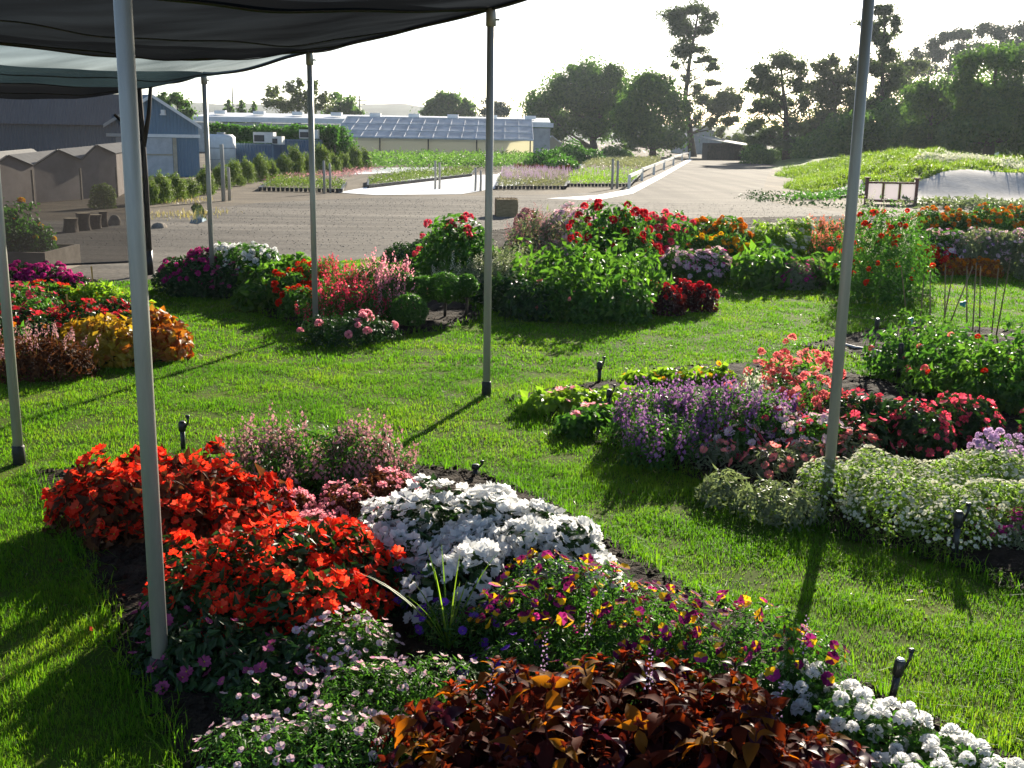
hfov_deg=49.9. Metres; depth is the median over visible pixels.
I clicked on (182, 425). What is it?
sprinkler
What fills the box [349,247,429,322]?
flower clump
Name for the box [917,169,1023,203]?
bunker sand
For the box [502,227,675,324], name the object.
leafy plant
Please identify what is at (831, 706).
flower clump
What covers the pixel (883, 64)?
cypress tree
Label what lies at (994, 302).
plant cane
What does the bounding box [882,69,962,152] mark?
bushy tree
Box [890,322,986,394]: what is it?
staked plant
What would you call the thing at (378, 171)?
ground cloth
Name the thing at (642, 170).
rail fence
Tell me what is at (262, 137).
cooling box
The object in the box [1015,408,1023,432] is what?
flower clump
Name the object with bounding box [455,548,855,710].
flower clump
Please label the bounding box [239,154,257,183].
potted shrub
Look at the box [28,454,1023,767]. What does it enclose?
soil
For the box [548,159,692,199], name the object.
ground cloth
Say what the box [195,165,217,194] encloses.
potted shrub
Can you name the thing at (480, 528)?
flower clump
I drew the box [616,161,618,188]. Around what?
yard post
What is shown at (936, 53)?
eucalyptus tree
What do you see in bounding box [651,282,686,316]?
bedding plant
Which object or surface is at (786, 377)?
flower clump
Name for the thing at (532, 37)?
sky
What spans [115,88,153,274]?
end post
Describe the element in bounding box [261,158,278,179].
potted shrub
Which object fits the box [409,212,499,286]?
rose bush
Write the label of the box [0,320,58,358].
foliage clump
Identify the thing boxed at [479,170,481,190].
yard post
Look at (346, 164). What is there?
potted shrub
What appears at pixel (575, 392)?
bedding plant
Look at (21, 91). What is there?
shade cloth
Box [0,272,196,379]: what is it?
soil
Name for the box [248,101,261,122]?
conifer tree
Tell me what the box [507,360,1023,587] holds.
soil
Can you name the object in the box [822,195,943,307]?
flower clump
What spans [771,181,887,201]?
lip plants
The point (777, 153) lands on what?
shrub
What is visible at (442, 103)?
leafy tree
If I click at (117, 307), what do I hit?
flower clump
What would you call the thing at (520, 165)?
nursery plants
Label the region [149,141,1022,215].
ground
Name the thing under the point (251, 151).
container
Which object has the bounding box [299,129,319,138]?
cooling box
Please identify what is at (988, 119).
bushy tree
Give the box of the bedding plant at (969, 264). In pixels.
[955,257,975,274]
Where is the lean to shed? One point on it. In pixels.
(728, 149)
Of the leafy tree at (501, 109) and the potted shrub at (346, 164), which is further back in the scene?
the leafy tree at (501, 109)
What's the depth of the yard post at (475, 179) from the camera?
40.70 m
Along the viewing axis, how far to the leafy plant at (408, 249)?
16.02 m
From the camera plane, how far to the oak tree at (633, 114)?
124.47 m
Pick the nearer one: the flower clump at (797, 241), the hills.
the flower clump at (797, 241)
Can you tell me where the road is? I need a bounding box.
[70,162,840,281]
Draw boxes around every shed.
[671,125,723,153]
[700,136,746,159]
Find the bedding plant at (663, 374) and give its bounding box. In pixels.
[616,361,736,385]
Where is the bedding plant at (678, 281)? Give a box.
[663,276,684,302]
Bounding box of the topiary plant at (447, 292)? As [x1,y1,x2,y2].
[428,271,461,315]
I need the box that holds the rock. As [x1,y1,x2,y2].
[151,223,166,227]
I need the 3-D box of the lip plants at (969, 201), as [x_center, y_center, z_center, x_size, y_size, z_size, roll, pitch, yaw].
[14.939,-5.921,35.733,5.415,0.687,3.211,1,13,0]
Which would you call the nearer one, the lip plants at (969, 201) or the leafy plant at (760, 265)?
the leafy plant at (760, 265)
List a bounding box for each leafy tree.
[156,90,199,119]
[260,76,334,123]
[320,91,365,114]
[410,88,482,116]
[476,98,512,116]
[710,125,750,146]
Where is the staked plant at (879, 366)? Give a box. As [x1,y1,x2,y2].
[860,323,923,383]
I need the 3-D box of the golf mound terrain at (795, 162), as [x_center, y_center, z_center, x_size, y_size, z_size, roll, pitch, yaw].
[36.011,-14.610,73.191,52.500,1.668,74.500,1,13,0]
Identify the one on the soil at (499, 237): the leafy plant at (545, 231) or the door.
the leafy plant at (545, 231)
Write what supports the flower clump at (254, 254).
on the soil at (454, 313)
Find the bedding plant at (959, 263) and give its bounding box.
[946,257,966,275]
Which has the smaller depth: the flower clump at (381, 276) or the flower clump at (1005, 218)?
the flower clump at (381, 276)
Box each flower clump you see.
[0,303,72,349]
[8,260,95,290]
[10,280,64,323]
[21,279,79,313]
[40,435,296,555]
[49,294,131,342]
[61,278,158,316]
[125,581,344,705]
[133,510,414,647]
[150,254,228,298]
[183,246,216,293]
[187,651,492,767]
[204,260,255,298]
[206,241,286,290]
[210,402,421,496]
[265,259,328,317]
[274,486,317,530]
[286,508,336,546]
[286,602,404,689]
[294,253,391,324]
[294,309,402,348]
[318,478,383,521]
[342,473,625,626]
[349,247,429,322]
[350,465,419,507]
[383,566,549,693]
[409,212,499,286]
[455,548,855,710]
[513,207,536,243]
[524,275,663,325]
[538,198,606,266]
[564,198,663,279]
[599,369,807,473]
[634,209,700,272]
[652,245,737,284]
[683,231,750,263]
[683,426,884,483]
[684,215,754,250]
[711,394,853,461]
[724,333,855,426]
[737,368,773,404]
[744,216,819,261]
[757,658,1023,767]
[772,257,827,290]
[790,444,951,542]
[796,214,866,259]
[812,387,958,461]
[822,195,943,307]
[890,448,1023,553]
[901,202,1023,234]
[910,244,956,274]
[912,227,970,260]
[925,390,1007,449]
[953,224,1023,278]
[961,427,1023,492]
[973,506,1023,549]
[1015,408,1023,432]
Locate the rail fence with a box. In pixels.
[627,152,690,188]
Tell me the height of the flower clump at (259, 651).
0.313 m
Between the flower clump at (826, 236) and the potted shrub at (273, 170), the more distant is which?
the potted shrub at (273, 170)
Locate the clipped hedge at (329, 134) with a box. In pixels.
[203,121,343,156]
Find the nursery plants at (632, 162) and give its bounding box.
[580,154,661,171]
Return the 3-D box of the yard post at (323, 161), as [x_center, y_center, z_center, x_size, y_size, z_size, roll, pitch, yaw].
[-6.349,-6.988,37.190,0.093,1.105,0.080,1,13,0]
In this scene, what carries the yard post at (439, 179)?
on the ground cloth at (463, 185)
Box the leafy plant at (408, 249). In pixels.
[372,237,424,277]
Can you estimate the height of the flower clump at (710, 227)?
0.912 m
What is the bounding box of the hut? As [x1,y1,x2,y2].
[550,136,563,150]
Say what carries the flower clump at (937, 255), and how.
on the soil at (499, 237)
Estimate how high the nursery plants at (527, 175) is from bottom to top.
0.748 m
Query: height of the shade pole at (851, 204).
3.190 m
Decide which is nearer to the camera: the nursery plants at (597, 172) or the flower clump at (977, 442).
the flower clump at (977, 442)
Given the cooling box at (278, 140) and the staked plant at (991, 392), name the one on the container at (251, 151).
the cooling box at (278, 140)
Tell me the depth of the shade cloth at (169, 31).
7.79 m
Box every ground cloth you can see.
[338,174,530,194]
[350,167,443,174]
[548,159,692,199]
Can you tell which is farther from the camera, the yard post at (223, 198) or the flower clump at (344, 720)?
the yard post at (223, 198)
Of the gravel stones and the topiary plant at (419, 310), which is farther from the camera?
the gravel stones
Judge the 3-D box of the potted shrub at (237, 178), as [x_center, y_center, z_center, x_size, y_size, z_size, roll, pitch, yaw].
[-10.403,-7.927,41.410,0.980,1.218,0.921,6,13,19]
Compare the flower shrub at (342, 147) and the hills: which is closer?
the flower shrub at (342, 147)
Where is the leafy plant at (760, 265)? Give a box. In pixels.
[726,235,811,291]
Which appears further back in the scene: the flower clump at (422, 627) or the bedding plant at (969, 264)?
the bedding plant at (969, 264)
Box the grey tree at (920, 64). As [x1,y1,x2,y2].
[893,51,933,104]
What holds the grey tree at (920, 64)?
on the ground at (249, 193)
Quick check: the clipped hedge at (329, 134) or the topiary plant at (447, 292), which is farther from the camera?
the clipped hedge at (329, 134)
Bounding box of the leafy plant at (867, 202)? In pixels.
[836,189,917,298]
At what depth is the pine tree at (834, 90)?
107.45 m
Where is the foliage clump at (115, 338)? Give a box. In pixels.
[58,312,153,368]
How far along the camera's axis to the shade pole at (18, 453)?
6.52 m
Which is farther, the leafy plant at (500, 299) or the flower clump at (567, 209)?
the flower clump at (567, 209)
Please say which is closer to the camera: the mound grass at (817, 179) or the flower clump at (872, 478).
the flower clump at (872, 478)
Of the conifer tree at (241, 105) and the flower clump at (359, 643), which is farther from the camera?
the conifer tree at (241, 105)
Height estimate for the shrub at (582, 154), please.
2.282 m
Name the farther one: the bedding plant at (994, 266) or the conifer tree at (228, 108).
the conifer tree at (228, 108)
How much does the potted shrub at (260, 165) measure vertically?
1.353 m
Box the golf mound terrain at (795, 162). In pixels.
[768,153,1022,198]
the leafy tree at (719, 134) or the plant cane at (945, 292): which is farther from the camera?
the leafy tree at (719, 134)
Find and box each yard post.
[219,144,225,201]
[227,167,230,200]
[322,160,325,193]
[329,163,330,192]
[434,161,436,188]
[438,162,440,188]
[474,168,476,190]
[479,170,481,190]
[611,159,613,189]
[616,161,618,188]
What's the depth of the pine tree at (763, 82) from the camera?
104.18 m
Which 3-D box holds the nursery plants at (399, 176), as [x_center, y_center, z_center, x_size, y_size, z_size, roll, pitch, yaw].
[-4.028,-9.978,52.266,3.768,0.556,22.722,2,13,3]
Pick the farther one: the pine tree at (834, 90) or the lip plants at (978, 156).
the pine tree at (834, 90)
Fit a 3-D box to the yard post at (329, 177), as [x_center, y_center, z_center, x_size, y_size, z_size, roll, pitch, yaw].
[-6.247,-7.072,37.802,0.093,1.003,0.080,1,13,0]
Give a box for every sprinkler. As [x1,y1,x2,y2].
[178,415,189,451]
[471,460,483,474]
[597,356,605,381]
[606,384,614,406]
[872,318,879,346]
[889,648,914,704]
[896,343,903,381]
[951,502,970,552]
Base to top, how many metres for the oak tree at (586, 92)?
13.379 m
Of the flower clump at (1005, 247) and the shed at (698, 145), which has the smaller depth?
the flower clump at (1005, 247)
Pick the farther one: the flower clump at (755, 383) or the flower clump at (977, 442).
the flower clump at (755, 383)
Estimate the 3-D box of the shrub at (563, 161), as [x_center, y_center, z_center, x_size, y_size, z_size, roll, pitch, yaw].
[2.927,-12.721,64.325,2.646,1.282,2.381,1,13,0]
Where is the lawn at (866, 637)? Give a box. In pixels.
[0,257,1023,767]
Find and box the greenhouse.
[193,110,553,154]
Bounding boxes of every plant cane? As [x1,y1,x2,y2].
[901,266,909,339]
[919,275,924,328]
[929,271,930,325]
[942,271,953,324]
[944,264,945,317]
[946,266,972,330]
[966,266,967,335]
[972,263,976,331]
[978,266,980,344]
[990,268,998,340]
[995,259,1010,335]
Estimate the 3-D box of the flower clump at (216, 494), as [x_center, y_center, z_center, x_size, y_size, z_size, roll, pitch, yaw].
[-1.740,0.561,5.596,1.307,0.565,0.948,1,13,0]
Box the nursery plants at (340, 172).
[258,165,380,180]
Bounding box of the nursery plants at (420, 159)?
[364,147,532,170]
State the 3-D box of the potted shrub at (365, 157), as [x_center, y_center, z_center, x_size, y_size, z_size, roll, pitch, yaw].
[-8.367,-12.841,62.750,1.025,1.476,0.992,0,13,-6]
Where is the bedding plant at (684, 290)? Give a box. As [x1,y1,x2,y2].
[675,278,703,310]
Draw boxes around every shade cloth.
[0,0,487,60]
[0,45,305,87]
[0,78,193,98]
[156,0,526,13]
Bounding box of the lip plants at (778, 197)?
[731,188,845,207]
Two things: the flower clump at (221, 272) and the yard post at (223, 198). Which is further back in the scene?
the yard post at (223, 198)
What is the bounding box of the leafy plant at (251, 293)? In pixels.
[229,251,310,311]
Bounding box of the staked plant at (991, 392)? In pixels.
[941,353,1023,414]
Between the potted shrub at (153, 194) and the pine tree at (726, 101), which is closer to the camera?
the potted shrub at (153, 194)
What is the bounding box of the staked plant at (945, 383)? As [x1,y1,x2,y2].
[894,359,984,398]
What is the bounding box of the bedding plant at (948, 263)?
[937,256,954,274]
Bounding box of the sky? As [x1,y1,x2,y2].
[142,0,1023,127]
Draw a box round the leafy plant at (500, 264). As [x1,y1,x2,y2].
[458,240,535,301]
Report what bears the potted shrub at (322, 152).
on the ground at (249, 193)
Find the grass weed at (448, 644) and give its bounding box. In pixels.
[356,544,525,648]
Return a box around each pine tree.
[647,0,748,156]
[738,41,816,159]
[797,49,871,137]
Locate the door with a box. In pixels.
[146,138,173,175]
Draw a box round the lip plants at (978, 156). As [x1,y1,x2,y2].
[900,147,1023,169]
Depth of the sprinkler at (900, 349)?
9.37 m
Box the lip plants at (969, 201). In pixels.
[888,193,1023,209]
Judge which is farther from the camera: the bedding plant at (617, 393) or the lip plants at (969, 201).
the lip plants at (969, 201)
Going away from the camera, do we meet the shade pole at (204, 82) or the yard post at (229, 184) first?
the shade pole at (204, 82)
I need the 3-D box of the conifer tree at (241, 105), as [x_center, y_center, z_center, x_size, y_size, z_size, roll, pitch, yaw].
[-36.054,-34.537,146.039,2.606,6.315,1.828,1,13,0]
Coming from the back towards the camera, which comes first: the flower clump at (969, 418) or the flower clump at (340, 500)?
the flower clump at (969, 418)
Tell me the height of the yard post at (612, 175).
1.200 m
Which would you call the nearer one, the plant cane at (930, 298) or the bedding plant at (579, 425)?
the bedding plant at (579, 425)
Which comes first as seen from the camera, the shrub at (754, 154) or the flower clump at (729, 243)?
the flower clump at (729, 243)
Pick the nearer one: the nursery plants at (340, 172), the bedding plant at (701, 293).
the bedding plant at (701, 293)
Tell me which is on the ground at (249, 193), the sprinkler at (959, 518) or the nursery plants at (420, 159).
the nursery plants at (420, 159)
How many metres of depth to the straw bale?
27.95 m
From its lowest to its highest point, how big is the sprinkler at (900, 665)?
0.262 m
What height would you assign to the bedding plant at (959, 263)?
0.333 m
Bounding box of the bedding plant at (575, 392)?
[543,383,600,407]
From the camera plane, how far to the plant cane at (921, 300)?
10.34 m
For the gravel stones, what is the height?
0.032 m
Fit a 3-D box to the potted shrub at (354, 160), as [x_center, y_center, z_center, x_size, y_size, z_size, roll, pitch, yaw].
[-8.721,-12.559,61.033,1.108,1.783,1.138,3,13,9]
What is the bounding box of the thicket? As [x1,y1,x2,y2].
[787,72,1023,159]
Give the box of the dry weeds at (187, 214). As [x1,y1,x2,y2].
[150,208,222,219]
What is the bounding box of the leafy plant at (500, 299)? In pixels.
[462,267,560,321]
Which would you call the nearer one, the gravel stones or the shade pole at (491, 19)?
the shade pole at (491, 19)
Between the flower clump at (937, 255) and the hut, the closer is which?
the flower clump at (937, 255)
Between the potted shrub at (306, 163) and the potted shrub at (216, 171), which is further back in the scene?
the potted shrub at (306, 163)
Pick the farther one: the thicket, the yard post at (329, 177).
the thicket
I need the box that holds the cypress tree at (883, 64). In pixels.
[848,2,915,136]
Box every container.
[236,143,280,164]
[281,139,325,168]
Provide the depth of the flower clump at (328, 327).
10.67 m
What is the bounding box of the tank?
[209,132,235,168]
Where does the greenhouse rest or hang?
on the ground at (249, 193)
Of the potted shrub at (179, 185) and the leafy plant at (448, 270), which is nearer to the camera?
the leafy plant at (448, 270)
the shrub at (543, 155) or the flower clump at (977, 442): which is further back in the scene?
the shrub at (543, 155)
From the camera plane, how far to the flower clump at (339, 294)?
11.73 m
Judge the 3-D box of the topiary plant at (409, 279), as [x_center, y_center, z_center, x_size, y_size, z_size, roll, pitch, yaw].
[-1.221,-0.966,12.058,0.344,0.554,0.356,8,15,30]
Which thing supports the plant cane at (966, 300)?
on the soil at (855, 338)
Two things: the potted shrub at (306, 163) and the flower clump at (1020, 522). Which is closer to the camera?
the flower clump at (1020, 522)
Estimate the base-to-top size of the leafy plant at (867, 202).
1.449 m
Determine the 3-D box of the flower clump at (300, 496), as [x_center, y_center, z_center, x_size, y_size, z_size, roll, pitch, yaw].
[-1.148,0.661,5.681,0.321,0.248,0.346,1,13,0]
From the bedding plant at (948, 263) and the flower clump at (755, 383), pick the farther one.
the bedding plant at (948, 263)
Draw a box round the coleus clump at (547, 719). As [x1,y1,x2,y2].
[370,597,877,767]
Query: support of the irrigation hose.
on the soil at (855, 338)
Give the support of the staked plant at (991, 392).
on the soil at (1003, 558)
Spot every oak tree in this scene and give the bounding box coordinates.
[510,46,643,153]
[598,62,703,156]
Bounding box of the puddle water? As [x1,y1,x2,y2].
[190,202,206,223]
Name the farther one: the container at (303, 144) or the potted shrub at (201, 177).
the container at (303, 144)
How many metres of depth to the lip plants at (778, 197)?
37.20 m
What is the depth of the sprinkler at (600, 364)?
9.07 m
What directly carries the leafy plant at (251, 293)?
on the soil at (454, 313)
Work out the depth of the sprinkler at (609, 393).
8.11 m
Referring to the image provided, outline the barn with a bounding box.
[142,94,201,176]
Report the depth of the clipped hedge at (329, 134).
63.55 m
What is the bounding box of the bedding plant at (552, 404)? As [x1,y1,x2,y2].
[517,384,577,416]
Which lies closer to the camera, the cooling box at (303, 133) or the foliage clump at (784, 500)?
the foliage clump at (784, 500)
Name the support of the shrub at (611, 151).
on the ground at (249, 193)
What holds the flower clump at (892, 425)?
on the soil at (1003, 558)
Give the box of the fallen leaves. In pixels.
[7,321,926,620]
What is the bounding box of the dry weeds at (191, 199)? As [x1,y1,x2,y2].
[166,194,214,203]
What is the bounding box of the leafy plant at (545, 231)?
[497,202,582,264]
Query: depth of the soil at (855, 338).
11.20 m
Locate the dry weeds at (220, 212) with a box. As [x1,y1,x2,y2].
[189,207,244,215]
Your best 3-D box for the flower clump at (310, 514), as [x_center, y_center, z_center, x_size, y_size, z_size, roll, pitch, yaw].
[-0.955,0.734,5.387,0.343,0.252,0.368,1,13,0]
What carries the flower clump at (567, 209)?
on the soil at (499, 237)
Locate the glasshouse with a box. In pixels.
[339,116,533,163]
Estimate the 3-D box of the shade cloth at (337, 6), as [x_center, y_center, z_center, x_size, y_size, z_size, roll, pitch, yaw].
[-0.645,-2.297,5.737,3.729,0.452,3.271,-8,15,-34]
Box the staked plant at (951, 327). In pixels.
[878,307,961,368]
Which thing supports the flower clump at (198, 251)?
on the soil at (454, 313)
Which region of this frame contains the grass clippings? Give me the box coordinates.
[0,300,1016,672]
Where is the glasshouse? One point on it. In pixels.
(413, 134)
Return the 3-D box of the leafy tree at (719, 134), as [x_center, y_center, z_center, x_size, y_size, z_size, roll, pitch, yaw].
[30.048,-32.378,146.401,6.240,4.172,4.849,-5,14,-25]
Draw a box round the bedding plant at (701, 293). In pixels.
[689,280,719,312]
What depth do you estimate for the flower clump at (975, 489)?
5.69 m
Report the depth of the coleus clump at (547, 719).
3.42 m
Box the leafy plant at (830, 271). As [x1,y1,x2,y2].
[806,249,856,289]
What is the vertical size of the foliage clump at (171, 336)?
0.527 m
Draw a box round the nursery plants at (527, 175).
[495,164,570,188]
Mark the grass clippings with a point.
(514, 416)
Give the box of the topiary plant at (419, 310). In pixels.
[389,292,428,326]
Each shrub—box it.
[148,175,159,204]
[151,168,176,203]
[164,171,190,200]
[177,176,201,197]
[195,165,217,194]
[211,162,233,188]
[228,158,246,185]
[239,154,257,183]
[251,152,271,180]
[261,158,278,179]
[274,150,294,175]
[284,143,306,176]
[302,152,317,175]
[314,142,335,173]
[325,125,359,167]
[329,152,343,172]
[338,153,353,170]
[346,143,362,170]
[358,145,372,169]
[523,145,577,170]
[539,156,583,172]
[551,138,605,163]
[601,144,635,158]
[739,143,776,163]
[769,148,794,160]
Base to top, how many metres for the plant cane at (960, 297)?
0.796 m
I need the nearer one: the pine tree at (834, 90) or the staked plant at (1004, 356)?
the staked plant at (1004, 356)
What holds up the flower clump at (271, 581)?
on the soil at (128, 578)
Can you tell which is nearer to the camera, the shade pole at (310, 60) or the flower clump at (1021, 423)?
the flower clump at (1021, 423)
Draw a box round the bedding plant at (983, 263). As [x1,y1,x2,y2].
[976,258,994,276]
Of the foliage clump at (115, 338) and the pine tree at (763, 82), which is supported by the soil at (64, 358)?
the foliage clump at (115, 338)
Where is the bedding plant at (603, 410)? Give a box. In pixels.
[568,401,615,430]
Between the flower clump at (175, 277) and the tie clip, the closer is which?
the tie clip
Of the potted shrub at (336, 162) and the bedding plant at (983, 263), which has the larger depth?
the potted shrub at (336, 162)
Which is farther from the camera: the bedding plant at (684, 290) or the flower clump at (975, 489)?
the bedding plant at (684, 290)
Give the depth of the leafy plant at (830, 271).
15.23 m
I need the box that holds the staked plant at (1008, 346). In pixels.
[970,316,1023,415]
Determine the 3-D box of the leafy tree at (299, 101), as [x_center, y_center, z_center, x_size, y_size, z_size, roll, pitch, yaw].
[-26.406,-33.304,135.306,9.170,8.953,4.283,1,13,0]
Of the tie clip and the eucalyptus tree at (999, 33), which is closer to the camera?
the tie clip
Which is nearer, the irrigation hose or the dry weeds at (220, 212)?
the irrigation hose
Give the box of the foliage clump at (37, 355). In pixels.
[0,320,102,383]
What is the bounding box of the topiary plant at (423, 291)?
[411,275,438,302]
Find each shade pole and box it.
[0,173,25,465]
[113,0,170,685]
[201,77,214,277]
[306,52,318,327]
[482,8,499,396]
[820,0,874,500]
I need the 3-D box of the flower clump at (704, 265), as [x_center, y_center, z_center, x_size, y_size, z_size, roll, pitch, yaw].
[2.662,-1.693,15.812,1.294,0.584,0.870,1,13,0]
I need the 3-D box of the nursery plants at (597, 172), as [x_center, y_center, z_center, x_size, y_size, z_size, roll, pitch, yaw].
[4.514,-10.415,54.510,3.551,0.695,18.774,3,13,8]
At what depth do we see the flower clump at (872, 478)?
5.91 m
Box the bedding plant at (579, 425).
[551,407,606,439]
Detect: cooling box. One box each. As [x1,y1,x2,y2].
[253,132,275,142]
[272,136,284,144]
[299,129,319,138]
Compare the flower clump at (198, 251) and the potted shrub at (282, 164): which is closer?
the flower clump at (198, 251)
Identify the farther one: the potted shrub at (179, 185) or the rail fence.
the rail fence
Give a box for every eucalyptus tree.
[908,26,977,80]
[967,18,1023,151]
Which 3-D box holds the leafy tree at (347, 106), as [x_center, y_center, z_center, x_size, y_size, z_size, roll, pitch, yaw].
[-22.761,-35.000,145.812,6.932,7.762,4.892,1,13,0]
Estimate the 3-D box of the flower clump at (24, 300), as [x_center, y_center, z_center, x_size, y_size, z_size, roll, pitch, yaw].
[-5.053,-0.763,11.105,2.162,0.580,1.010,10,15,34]
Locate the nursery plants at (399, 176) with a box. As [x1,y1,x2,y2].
[367,165,476,187]
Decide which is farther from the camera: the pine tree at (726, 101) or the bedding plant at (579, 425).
the pine tree at (726, 101)
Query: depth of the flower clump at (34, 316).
9.97 m
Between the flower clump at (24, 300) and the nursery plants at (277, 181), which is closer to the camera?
the flower clump at (24, 300)
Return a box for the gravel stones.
[152,198,821,252]
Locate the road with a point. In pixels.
(693, 185)
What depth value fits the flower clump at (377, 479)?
5.94 m
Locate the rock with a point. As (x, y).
(159, 225)
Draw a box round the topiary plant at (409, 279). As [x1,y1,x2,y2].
[385,271,414,297]
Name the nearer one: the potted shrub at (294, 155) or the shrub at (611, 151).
the potted shrub at (294, 155)
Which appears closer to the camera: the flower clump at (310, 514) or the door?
the flower clump at (310, 514)
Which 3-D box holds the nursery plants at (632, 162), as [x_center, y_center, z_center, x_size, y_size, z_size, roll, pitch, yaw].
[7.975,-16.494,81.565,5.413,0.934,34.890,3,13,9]
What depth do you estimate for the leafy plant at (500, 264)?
13.74 m
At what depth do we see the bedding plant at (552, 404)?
8.08 m
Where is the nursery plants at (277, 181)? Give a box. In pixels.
[258,172,346,191]
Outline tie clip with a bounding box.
[960,301,965,306]
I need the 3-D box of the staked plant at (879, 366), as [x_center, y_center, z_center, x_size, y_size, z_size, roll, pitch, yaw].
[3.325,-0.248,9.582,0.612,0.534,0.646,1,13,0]
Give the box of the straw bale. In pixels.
[494,195,518,216]
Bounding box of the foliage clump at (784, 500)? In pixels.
[694,464,829,532]
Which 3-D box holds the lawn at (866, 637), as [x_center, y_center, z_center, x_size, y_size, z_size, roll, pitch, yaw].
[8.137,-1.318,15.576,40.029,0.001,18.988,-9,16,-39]
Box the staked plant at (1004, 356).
[920,312,1023,414]
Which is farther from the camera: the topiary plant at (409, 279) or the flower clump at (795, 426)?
the topiary plant at (409, 279)
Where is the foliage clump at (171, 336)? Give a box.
[123,304,194,362]
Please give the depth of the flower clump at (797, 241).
17.99 m
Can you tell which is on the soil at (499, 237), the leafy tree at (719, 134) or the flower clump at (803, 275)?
the flower clump at (803, 275)
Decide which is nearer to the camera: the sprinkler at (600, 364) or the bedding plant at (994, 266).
the sprinkler at (600, 364)
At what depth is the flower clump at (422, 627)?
4.26 m
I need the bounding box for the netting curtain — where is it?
[0,90,146,267]
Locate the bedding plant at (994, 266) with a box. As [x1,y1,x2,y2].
[985,259,1004,278]
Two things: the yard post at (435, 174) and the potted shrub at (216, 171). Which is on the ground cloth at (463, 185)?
the yard post at (435, 174)
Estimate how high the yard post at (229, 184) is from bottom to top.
0.970 m
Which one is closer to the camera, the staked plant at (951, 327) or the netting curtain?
the staked plant at (951, 327)
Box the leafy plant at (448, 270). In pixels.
[431,255,461,300]
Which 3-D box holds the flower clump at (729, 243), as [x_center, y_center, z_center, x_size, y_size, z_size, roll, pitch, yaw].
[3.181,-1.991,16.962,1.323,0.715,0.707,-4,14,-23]
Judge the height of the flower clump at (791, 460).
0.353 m
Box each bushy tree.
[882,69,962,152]
[934,34,1023,155]
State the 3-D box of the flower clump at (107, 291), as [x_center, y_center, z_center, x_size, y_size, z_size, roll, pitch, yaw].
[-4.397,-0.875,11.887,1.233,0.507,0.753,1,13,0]
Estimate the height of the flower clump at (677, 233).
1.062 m
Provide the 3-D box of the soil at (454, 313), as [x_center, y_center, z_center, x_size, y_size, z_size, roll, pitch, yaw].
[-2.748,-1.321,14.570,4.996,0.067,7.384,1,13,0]
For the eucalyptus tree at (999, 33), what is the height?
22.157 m
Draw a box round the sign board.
[864,177,920,203]
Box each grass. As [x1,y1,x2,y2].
[774,144,1023,199]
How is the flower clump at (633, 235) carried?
on the soil at (499, 237)
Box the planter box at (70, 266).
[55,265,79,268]
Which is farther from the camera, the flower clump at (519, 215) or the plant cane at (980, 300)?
the flower clump at (519, 215)
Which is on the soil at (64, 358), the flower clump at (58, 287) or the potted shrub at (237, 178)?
the flower clump at (58, 287)
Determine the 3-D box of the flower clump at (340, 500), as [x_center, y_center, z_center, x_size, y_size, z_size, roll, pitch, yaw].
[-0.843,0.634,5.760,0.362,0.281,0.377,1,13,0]
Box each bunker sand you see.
[813,179,864,195]
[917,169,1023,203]
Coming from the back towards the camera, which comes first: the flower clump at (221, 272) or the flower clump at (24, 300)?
the flower clump at (221, 272)
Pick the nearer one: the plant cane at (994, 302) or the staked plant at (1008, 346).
the staked plant at (1008, 346)
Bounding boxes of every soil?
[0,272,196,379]
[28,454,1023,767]
[184,253,483,336]
[387,215,1023,299]
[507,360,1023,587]
[802,325,1023,384]
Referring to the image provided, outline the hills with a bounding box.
[173,102,798,141]
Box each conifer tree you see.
[222,99,235,122]
[232,99,248,122]
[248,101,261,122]
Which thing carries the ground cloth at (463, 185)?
on the ground at (249, 193)
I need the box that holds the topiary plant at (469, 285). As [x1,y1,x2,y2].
[455,273,480,315]
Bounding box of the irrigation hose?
[845,343,880,351]
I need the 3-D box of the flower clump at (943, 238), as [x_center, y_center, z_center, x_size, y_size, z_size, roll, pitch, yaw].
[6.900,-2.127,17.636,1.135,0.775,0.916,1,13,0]
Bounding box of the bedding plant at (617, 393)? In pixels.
[588,380,653,407]
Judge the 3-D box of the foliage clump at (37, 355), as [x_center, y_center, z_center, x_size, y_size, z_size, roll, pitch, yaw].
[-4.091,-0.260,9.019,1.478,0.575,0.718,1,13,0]
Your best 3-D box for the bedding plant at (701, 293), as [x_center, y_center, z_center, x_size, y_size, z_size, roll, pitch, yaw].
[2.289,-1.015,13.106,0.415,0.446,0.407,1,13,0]
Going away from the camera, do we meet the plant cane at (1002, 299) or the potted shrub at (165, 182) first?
the plant cane at (1002, 299)
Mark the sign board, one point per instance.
(907, 189)
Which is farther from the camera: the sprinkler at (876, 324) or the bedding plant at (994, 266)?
the bedding plant at (994, 266)
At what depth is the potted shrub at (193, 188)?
33.48 m
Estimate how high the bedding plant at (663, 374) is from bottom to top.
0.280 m
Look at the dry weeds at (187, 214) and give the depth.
26.34 m
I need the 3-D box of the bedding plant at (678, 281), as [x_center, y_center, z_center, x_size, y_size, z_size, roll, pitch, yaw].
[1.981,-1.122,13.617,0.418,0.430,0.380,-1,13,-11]
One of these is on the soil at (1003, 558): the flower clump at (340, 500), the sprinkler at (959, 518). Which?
the sprinkler at (959, 518)
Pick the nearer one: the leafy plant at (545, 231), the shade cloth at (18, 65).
the shade cloth at (18, 65)
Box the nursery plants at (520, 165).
[513,161,579,171]
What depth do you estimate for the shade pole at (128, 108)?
3.73 m
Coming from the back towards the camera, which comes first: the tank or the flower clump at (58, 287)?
the tank
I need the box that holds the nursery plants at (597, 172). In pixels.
[567,163,641,186]

